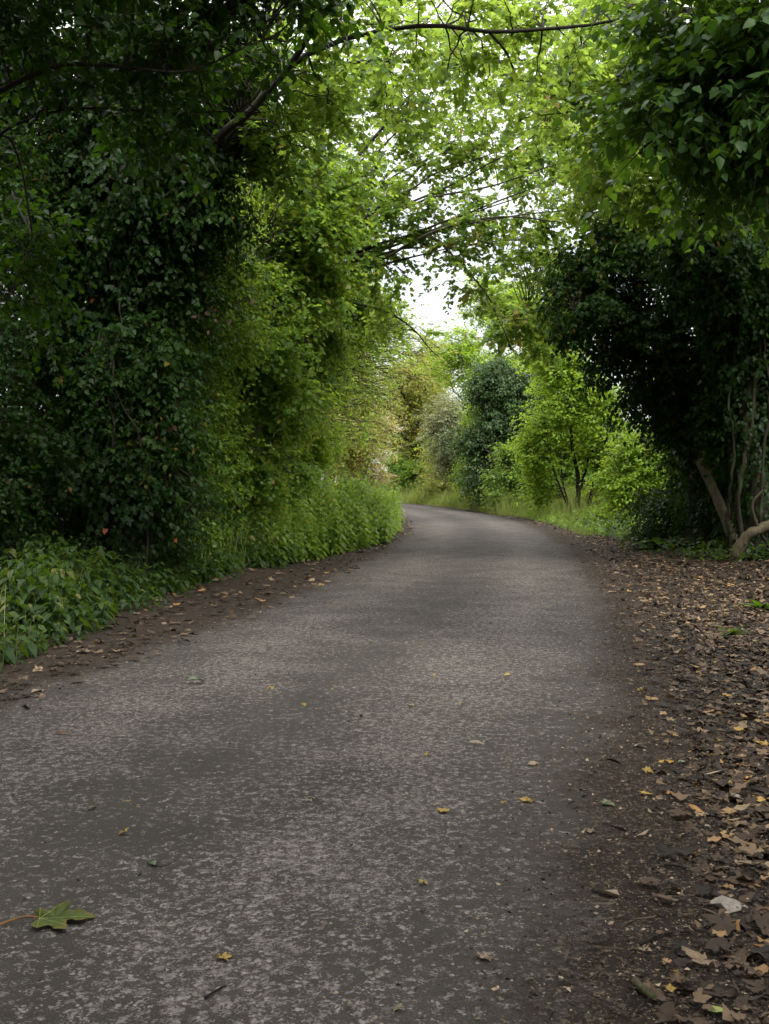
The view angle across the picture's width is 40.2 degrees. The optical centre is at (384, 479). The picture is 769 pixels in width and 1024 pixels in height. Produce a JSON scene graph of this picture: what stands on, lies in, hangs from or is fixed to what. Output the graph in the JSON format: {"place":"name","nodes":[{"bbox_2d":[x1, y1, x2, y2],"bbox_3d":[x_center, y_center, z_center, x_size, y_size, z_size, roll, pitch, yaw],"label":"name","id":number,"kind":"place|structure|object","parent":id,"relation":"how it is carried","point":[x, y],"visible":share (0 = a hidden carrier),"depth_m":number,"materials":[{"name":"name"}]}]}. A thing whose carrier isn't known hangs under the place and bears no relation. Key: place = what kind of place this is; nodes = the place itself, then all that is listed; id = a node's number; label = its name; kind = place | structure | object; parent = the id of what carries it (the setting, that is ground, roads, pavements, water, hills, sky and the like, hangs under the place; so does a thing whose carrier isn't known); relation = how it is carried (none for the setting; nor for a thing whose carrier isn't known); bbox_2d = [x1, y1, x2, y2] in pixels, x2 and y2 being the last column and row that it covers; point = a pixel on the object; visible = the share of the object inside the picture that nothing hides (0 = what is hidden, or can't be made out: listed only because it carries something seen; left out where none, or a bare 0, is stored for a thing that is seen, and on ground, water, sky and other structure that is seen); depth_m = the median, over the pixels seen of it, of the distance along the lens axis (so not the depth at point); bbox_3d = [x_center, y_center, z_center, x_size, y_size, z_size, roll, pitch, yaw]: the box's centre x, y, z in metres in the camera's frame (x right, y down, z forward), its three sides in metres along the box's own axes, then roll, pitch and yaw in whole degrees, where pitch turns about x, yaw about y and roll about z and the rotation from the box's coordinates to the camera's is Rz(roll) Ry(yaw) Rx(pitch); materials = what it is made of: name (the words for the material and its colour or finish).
{"place":"outdoors","nodes":[
{"label":"outdoors","id":0,"kind":"place"},
{"bbox_2d":[0,0,760,481],"label":"sky","id":1,"kind":"structure","parent":0,"point":[435,312],"materials":[{"name":"white"}]},
{"bbox_2d":[0,502,768,1023],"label":"road","id":2,"kind":"structure","parent":0,"point":[160,938],"depth_m":3.94,"materials":[{"name":"grey asphalt"}]},
{"bbox_2d":[0,900,96,928],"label":"sycamore leaf","id":3,"kind":"object","parent":2,"relation":"on","point":[59,915],"visible":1,"depth_m":2.88,"materials":[{"name":"green plant"}]},
{"bbox_2d":[146,860,160,864],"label":"fallen leaf","id":4,"kind":"object","parent":2,"relation":"on","point":[153,863],"visible":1,"depth_m":3.29,"materials":[{"name":"green plant"}]},
{"bbox_2d":[187,676,206,682],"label":"fallen leaf","id":5,"kind":"object","parent":2,"relation":"on","point":[192,677],"visible":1,"depth_m":6.24,"materials":[{"name":"green plant"}]},
{"bbox_2d":[204,985,226,998],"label":"twig","id":6,"kind":"object","parent":2,"relation":"on","point":[210,993],"visible":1,"depth_m":2.47,"materials":[{"name":"wood"}]},
{"bbox_2d":[212,952,233,960],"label":"fallen leaf","id":7,"kind":"object","parent":2,"relation":"on","point":[224,955],"visible":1,"depth_m":2.66,"materials":[{"name":"yellow plant"}]},
{"bbox_2d":[393,1003,402,1011],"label":"fallen leaf","id":8,"kind":"object","parent":2,"relation":"on","point":[399,1006],"visible":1,"depth_m":2.41,"materials":[{"name":"plant"}]},
{"bbox_2d":[436,807,449,812],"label":"fallen leaf","id":9,"kind":"object","parent":2,"relation":"on","point":[442,810],"visible":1,"depth_m":3.84,"materials":[{"name":"yellow plant"}]},
{"bbox_2d":[473,951,494,959],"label":"fallen leaf","id":10,"kind":"object","parent":2,"relation":"on","point":[483,954],"visible":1,"depth_m":2.67,"materials":[{"name":"beige plant"}]},
{"bbox_2d":[515,796,532,802],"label":"fallen leaf","id":11,"kind":"object","parent":2,"relation":"on","point":[525,798],"visible":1,"depth_m":3.98,"materials":[{"name":"yellow plant"}]},
{"bbox_2d":[582,828,594,832],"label":"fallen leaf","id":12,"kind":"object","parent":2,"relation":"on","point":[588,830],"visible":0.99,"depth_m":3.64,"materials":[{"name":"beige plant"}]},
{"bbox_2d":[591,888,618,894],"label":"fallen leaf","id":13,"kind":"object","parent":2,"relation":"on","point":[613,892],"visible":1,"depth_m":3.08,"materials":[{"name":"beige plant"}]},
{"bbox_2d":[597,799,614,805],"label":"fallen leaf","id":14,"kind":"object","parent":2,"relation":"on","point":[604,802],"visible":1,"depth_m":3.96,"materials":[{"name":"green plant"}]},
{"bbox_2d":[635,944,647,949],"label":"fallen leaf","id":15,"kind":"object","parent":2,"relation":"on","point":[641,948],"visible":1,"depth_m":2.72,"materials":[{"name":"beige plant"}]},
{"bbox_2d":[630,976,656,1000],"bbox_3d":[0.614,1.208,2.493,0.024,0.025,0.086,0,0,-16],"label":"fallen stick","id":16,"kind":"object","parent":2,"relation":"on","point":[640,986],"visible":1,"depth_m":2.49,"materials":[{"name":"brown wood"}]},
{"bbox_2d":[637,790,654,796],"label":"fallen leaf","id":17,"kind":"object","parent":2,"relation":"on","point":[644,792],"visible":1,"depth_m":4.08,"materials":[{"name":"yellow plant"}]},
{"bbox_2d":[643,765,652,773],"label":"fallen leaf","id":18,"kind":"object","parent":2,"relation":"on","point":[646,769],"visible":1,"depth_m":4.38,"materials":[{"name":"yellow plant"}]},
{"bbox_2d":[643,980,658,989],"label":"fallen leaf","id":19,"kind":"object","parent":2,"relation":"on","point":[647,984],"visible":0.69,"depth_m":2.52,"materials":[{"name":"brown plant"}]},
{"bbox_2d":[648,894,677,901],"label":"fallen leaf","id":20,"kind":"object","parent":2,"relation":"on","point":[666,897],"visible":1,"depth_m":3.04,"materials":[{"name":"plant"}]},
{"bbox_2d":[639,930,690,945],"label":"twig","id":21,"kind":"object","parent":2,"relation":"on","point":[654,936],"visible":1,"depth_m":2.81,"materials":[{"name":"wood"}]},
{"bbox_2d":[660,984,675,991],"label":"fallen leaf","id":22,"kind":"object","parent":2,"relation":"on","point":[669,986],"visible":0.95,"depth_m":2.52,"materials":[{"name":"yellow plant"}]},
{"bbox_2d":[651,863,689,869],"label":"twig","id":23,"kind":"object","parent":2,"relation":"on","point":[666,864],"visible":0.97,"depth_m":3.31,"materials":[{"name":"wood"}]},
{"bbox_2d":[668,972,690,982],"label":"fallen leaf","id":24,"kind":"object","parent":2,"relation":"on","point":[677,977],"visible":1,"depth_m":2.55,"materials":[{"name":"brown plant"}]},
{"bbox_2d":[694,812,708,818],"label":"fallen leaf","id":25,"kind":"object","parent":2,"relation":"on","point":[703,814],"visible":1,"depth_m":3.79,"materials":[{"name":"beige plant"}]},
{"bbox_2d":[708,1005,721,1011],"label":"fallen leaf","id":26,"kind":"object","parent":2,"relation":"on","point":[718,1009],"visible":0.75,"depth_m":2.42,"materials":[{"name":"green plant"}]},
{"bbox_2d":[710,895,747,912],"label":"fallen leaf","id":27,"kind":"object","parent":2,"relation":"on","point":[721,901],"visible":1,"depth_m":3.02,"materials":[{"name":"grey plant"}]},
{"bbox_2d":[725,958,740,968],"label":"fallen leaf","id":28,"kind":"object","parent":2,"relation":"on","point":[729,965],"visible":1,"depth_m":2.64,"materials":[{"name":"plant"}]},
{"bbox_2d":[754,903,768,913],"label":"fallen leaf","id":29,"kind":"object","parent":2,"relation":"on","point":[759,908],"visible":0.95,"depth_m":2.97,"materials":[{"name":"brown plant"}]},
{"bbox_2d":[0,482,768,735],"bbox_3d":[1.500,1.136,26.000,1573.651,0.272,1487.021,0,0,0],"label":"ground","id":30,"kind":"structure","parent":0,"point":[227,584],"depth_m":11.69,"materials":[{"name":"soil"}]},
{"bbox_2d":[0,623,15,655],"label":"nettle plant","id":31,"kind":"object","parent":30,"relation":"on","point":[5,641],"visible":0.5,"depth_m":7.36,"materials":[{"name":"green plant"}]},
{"bbox_2d":[0,629,17,663],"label":"nettle plant","id":32,"kind":"object","parent":30,"relation":"on","point":[11,642],"visible":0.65,"depth_m":7.20,"materials":[{"name":"green plant"}]},
{"bbox_2d":[0,627,18,665],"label":"nettle plant","id":33,"kind":"object","parent":30,"relation":"on","point":[10,655],"visible":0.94,"depth_m":7.02,"materials":[{"name":"green plant"}]},
{"bbox_2d":[6,637,21,657],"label":"nettle plant","id":34,"kind":"object","parent":30,"relation":"on","point":[8,645],"visible":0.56,"depth_m":7.24,"materials":[{"name":"green plant"}]},
{"bbox_2d":[0,624,28,662],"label":"nettle plant","id":35,"kind":"object","parent":30,"relation":"on","point":[25,639],"visible":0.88,"depth_m":7.13,"materials":[{"name":"green plant"}]},
{"bbox_2d":[17,630,32,658],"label":"nettle plant","id":36,"kind":"object","parent":30,"relation":"on","point":[28,651],"visible":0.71,"depth_m":7.32,"materials":[{"name":"green plant"}]},
{"bbox_2d":[0,134,51,554],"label":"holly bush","id":37,"kind":"object","parent":30,"relation":"on","point":[11,404],"visible":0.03,"depth_m":14.85,"materials":[{"name":"green plant"}]},
{"bbox_2d":[15,619,42,657],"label":"nettle plant","id":38,"kind":"object","parent":30,"relation":"on","point":[32,647],"visible":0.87,"depth_m":7.32,"materials":[{"name":"green plant"}]},
{"bbox_2d":[29,628,46,656],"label":"nettle plant","id":39,"kind":"object","parent":30,"relation":"on","point":[31,636],"visible":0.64,"depth_m":7.43,"materials":[{"name":"green plant"}]},
{"bbox_2d":[31,633,45,654],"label":"nettle plant","id":40,"kind":"object","parent":30,"relation":"on","point":[43,650],"visible":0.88,"depth_m":7.49,"materials":[{"name":"green plant"}]},
{"bbox_2d":[37,634,49,648],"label":"nettle plant","id":41,"kind":"object","parent":30,"relation":"on","point":[44,643],"visible":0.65,"depth_m":7.71,"materials":[{"name":"green plant"}]},
{"bbox_2d":[0,136,96,530],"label":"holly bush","id":42,"kind":"object","parent":30,"relation":"on","point":[31,354],"visible":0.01,"depth_m":18.06,"materials":[{"name":"green plant"}]},
{"bbox_2d":[0,111,106,569],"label":"hawthorn bush","id":43,"kind":"object","parent":30,"relation":"on","point":[22,498],"visible":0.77,"depth_m":10.95,"materials":[{"name":"green plant"}]},
{"bbox_2d":[3,282,182,558],"bbox_3d":[-3.733,-0.578,12.984,2.556,4.273,2.720,0,0,0],"label":"ivy thicket","id":44,"kind":"object","parent":30,"relation":"on","point":[71,523],"visible":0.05,"depth_m":12.63,"materials":[{"name":"green plant"}]},
{"bbox_2d":[0,507,297,652],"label":"undergrowth","id":45,"kind":"object","parent":30,"relation":"on","point":[48,576],"visible":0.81,"depth_m":9.96,"materials":[{"name":"green plant"}]},
{"bbox_2d":[74,123,310,557],"bbox_3d":[-2.522,-1.815,13.705,3.128,7.102,3.031,0,0,0],"label":"elder bush","id":46,"kind":"object","parent":30,"relation":"on","point":[241,331],"visible":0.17,"depth_m":13.59,"materials":[{"name":"green plant"}]},
{"bbox_2d":[0,0,401,376],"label":"overhanging tree","id":47,"kind":"object","parent":30,"relation":"on","point":[167,53],"visible":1,"depth_m":7.58,"materials":[{"name":"green plant"}]},
{"bbox_2d":[172,125,401,537],"bbox_3d":[-2.117,-1.924,16.294,4.781,6.625,3.947,0,0,0],"label":"hedgerow shrub","id":48,"kind":"object","parent":30,"relation":"on","point":[302,249],"visible":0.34,"depth_m":15.50,"materials":[{"name":"green plant"}]},
{"bbox_2d":[224,157,388,513],"bbox_3d":[-1.827,-2.162,18.842,4.292,7.144,4.028,0,0,-41],"label":"hedgerow shrub","id":49,"kind":"object","parent":30,"relation":"on","point":[335,343],"visible":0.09,"depth_m":18.78,"materials":[{"name":"green plant"}]},
{"bbox_2d":[0,0,634,584],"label":"ivy clad tree","id":50,"kind":"object","parent":30,"relation":"on","point":[132,418],"visible":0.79,"depth_m":11.36,"materials":[{"name":"green plant"}]},
{"bbox_2d":[0,475,645,636],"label":"grass","id":51,"kind":"structure","parent":30,"relation":"on","point":[500,508],"depth_m":32.31,"materials":[{"name":"green plant"}]},
{"bbox_2d":[241,226,437,502],"bbox_3d":[-1.727,-2.593,22.731,5.574,7.381,3.932,0,0,-20],"label":"hedgerow shrub","id":52,"kind":"object","parent":30,"relation":"on","point":[319,448],"visible":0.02,"depth_m":22.38,"materials":[{"name":"green plant"}]},
{"bbox_2d":[319,346,406,489],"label":"field maple","id":53,"kind":"object","parent":30,"relation":"on","point":[350,464],"visible":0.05,"depth_m":40.83,"materials":[{"name":"green plant"}]},
{"bbox_2d":[335,407,402,489],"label":"hawthorn bush","id":54,"kind":"object","parent":30,"relation":"on","point":[381,479],"visible":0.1,"depth_m":50.13,"materials":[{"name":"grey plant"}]},
{"bbox_2d":[294,272,453,499],"bbox_3d":[-1.548,-2.726,26.640,6.655,8.077,4.227,0,0,0],"label":"hedgerow shrub","id":55,"kind":"object","parent":30,"relation":"on","point":[373,366],"visible":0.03,"depth_m":25.94,"materials":[{"name":"green plant"}]},
{"bbox_2d":[309,263,458,482],"bbox_3d":[-1.700,-2.914,31.991,7.849,8.262,5.203,0,0,0],"label":"hedgerow shrub","id":56,"kind":"object","parent":30,"relation":"on","point":[388,408],"visible":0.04,"depth_m":31.13,"materials":[{"name":"green plant"}]},
{"bbox_2d":[0,515,768,1023],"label":"leaf litter","id":57,"kind":"object","parent":30,"relation":"on","point":[726,925],"visible":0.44,"depth_m":5.92,"materials":[{"name":"brown plant"}]},
{"bbox_2d":[0,532,768,1023],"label":"soil debris","id":58,"kind":"object","parent":30,"relation":"on","point":[604,960],"visible":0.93,"depth_m":3.56,"materials":[{"name":"brown soil"}]},
{"bbox_2d":[378,451,434,496],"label":"hawthorn bush","id":59,"kind":"object","parent":30,"relation":"on","point":[405,469],"visible":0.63,"depth_m":60.52,"materials":[{"name":"green plant"}]},
{"bbox_2d":[350,337,468,496],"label":"willow tree","id":60,"kind":"object","parent":30,"relation":"on","point":[414,432],"visible":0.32,"depth_m":62.83,"materials":[{"name":"green plant"}]},
{"bbox_2d":[375,360,464,492],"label":"willow tree","id":61,"kind":"object","parent":30,"relation":"on","point":[411,422],"visible":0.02,"depth_m":77.38,"materials":[{"name":"green plant"}]},
{"bbox_2d":[411,441,459,504],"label":"elder bush","id":62,"kind":"object","parent":30,"relation":"on","point":[431,481],"visible":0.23,"depth_m":51.87,"materials":[{"name":"green plant"}]},
{"bbox_2d":[224,0,647,454],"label":"field maple","id":63,"kind":"object","parent":30,"relation":"on","point":[462,221],"visible":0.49,"depth_m":17.11,"materials":[{"name":"green plant"}]},
{"bbox_2d":[198,461,677,567],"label":"weeds","id":64,"kind":"object","parent":30,"relation":"on","point":[352,492],"visible":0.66,"depth_m":18.69,"materials":[{"name":"green plant"}]},
{"bbox_2d":[413,392,473,499],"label":"pale willow bush","id":65,"kind":"object","parent":30,"relation":"on","point":[444,420],"visible":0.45,"depth_m":45.60,"materials":[{"name":"green plant"}]},
{"bbox_2d":[441,388,490,509],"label":"elder sapling","id":66,"kind":"object","parent":30,"relation":"on","point":[469,421],"visible":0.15,"depth_m":42.26,"materials":[{"name":"green plant"}]},
{"bbox_2d":[414,323,541,469],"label":"field maple","id":67,"kind":"object","parent":30,"relation":"on","point":[467,352],"visible":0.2,"depth_m":57.21,"materials":[{"name":"green plant"}]},
{"bbox_2d":[442,341,547,509],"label":"ivy covered tree","id":68,"kind":"object","parent":30,"relation":"on","point":[501,381],"visible":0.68,"depth_m":40.60,"materials":[{"name":"green plant"}]},
{"bbox_2d":[451,351,553,423],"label":"ash tree","id":69,"kind":"object","parent":30,"relation":"on","point":[511,354],"visible":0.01,"depth_m":81.55,"materials":[{"name":"green plant"}]},
{"bbox_2d":[472,437,562,513],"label":"elder bush","id":70,"kind":"object","parent":30,"relation":"on","point":[501,479],"visible":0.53,"depth_m":38.33,"materials":[{"name":"green plant"}]},
{"bbox_2d":[455,271,594,399],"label":"ash tree","id":71,"kind":"object","parent":30,"relation":"on","point":[503,299],"visible":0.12,"depth_m":45.75,"materials":[{"name":"green plant"}]},
{"bbox_2d":[507,376,627,501],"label":"hawthorn bush","id":72,"kind":"object","parent":30,"relation":"on","point":[569,473],"visible":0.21,"depth_m":39.27,"materials":[{"name":"green plant"}]},
{"bbox_2d":[504,334,649,516],"bbox_3d":[6.101,-1.827,32.917,4.686,6.402,2.961,0,0,0],"label":"hazel shrub","id":73,"kind":"object","parent":30,"relation":"on","point":[562,410],"visible":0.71,"depth_m":32.71,"materials":[{"name":"green plant"}]},
{"bbox_2d":[467,0,688,386],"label":"sycamore tree","id":74,"kind":"object","parent":30,"relation":"on","point":[528,343],"visible":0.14,"depth_m":26.03,"materials":[{"name":"green plant"}]},
{"bbox_2d":[458,0,768,269],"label":"sycamore tree","id":75,"kind":"object","parent":30,"relation":"on","point":[648,195],"visible":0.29,"depth_m":13.25,"materials":[{"name":"green plant"}]},
{"bbox_2d":[579,422,683,517],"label":"hazel shrub","id":76,"kind":"object","parent":30,"relation":"on","point":[625,478],"visible":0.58,"depth_m":27.16,"materials":[{"name":"green plant"}]},
{"bbox_2d":[520,155,768,549],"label":"holly tree","id":77,"kind":"object","parent":30,"relation":"on","point":[611,313],"visible":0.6,"depth_m":16.74,"materials":[{"name":"green plant"}]},
{"bbox_2d":[611,344,694,483],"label":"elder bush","id":78,"kind":"object","parent":30,"relation":"on","point":[631,388],"depth_m":33.11,"materials":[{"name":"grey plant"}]},
{"bbox_2d":[552,0,768,263],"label":"lime tree","id":79,"kind":"object","parent":30,"relation":"on","point":[707,76],"visible":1,"depth_m":5.80,"materials":[{"name":"green plant"}]},
{"bbox_2d":[613,486,721,550],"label":"bramble bush","id":80,"kind":"object","parent":30,"relation":"on","point":[649,526],"visible":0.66,"depth_m":18.79,"materials":[{"name":"green plant"}]},
{"bbox_2d":[575,515,768,561],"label":"weeds","id":81,"kind":"object","parent":30,"relation":"on","point":[703,545],"visible":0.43,"depth_m":17.29,"materials":[{"name":"green plant"}]},
{"bbox_2d":[681,551,697,557],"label":"weed tuft","id":82,"kind":"object","parent":30,"relation":"on","point":[688,555],"visible":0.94,"depth_m":16.44,"materials":[{"name":"green plant"}]},
{"bbox_2d":[637,369,744,544],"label":"holly bush","id":83,"kind":"object","parent":30,"relation":"on","point":[671,482],"visible":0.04,"depth_m":19.90,"materials":[{"name":"green plant"}]},
{"bbox_2d":[637,184,768,560],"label":"vine hung tree","id":84,"kind":"object","parent":30,"relation":"on","point":[736,283],"visible":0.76,"depth_m":15.30,"materials":[{"name":"green plant"}]},
{"bbox_2d":[695,458,736,547],"bbox_3d":[5.229,0.383,16.443,0.200,1.470,0.798,0,0,-38],"label":"broken trunk","id":85,"kind":"object","parent":30,"relation":"on","point":[715,494],"visible":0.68,"depth_m":16.38,"materials":[{"name":"brown wood"}]},
{"bbox_2d":[689,419,768,549],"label":"holly bush","id":86,"kind":"object","parent":30,"relation":"on","point":[723,489],"visible":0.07,"depth_m":17.59,"materials":[{"name":"green plant"}]},
{"bbox_2d":[714,624,749,635],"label":"weed tuft","id":87,"kind":"object","parent":30,"relation":"on","point":[732,631],"visible":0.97,"depth_m":8.34,"materials":[{"name":"green plant"}]},
{"bbox_2d":[729,490,768,563],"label":"fallen bough","id":88,"kind":"object","parent":30,"relation":"on","point":[748,535],"visible":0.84,"depth_m":14.79,"materials":[{"name":"brown wood"}]},
{"bbox_2d":[739,599,768,608],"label":"weed tuft","id":89,"kind":"object","parent":30,"relation":"on","point":[757,604],"visible":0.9,"depth_m":9.90,"materials":[{"name":"green plant"}]}
]}

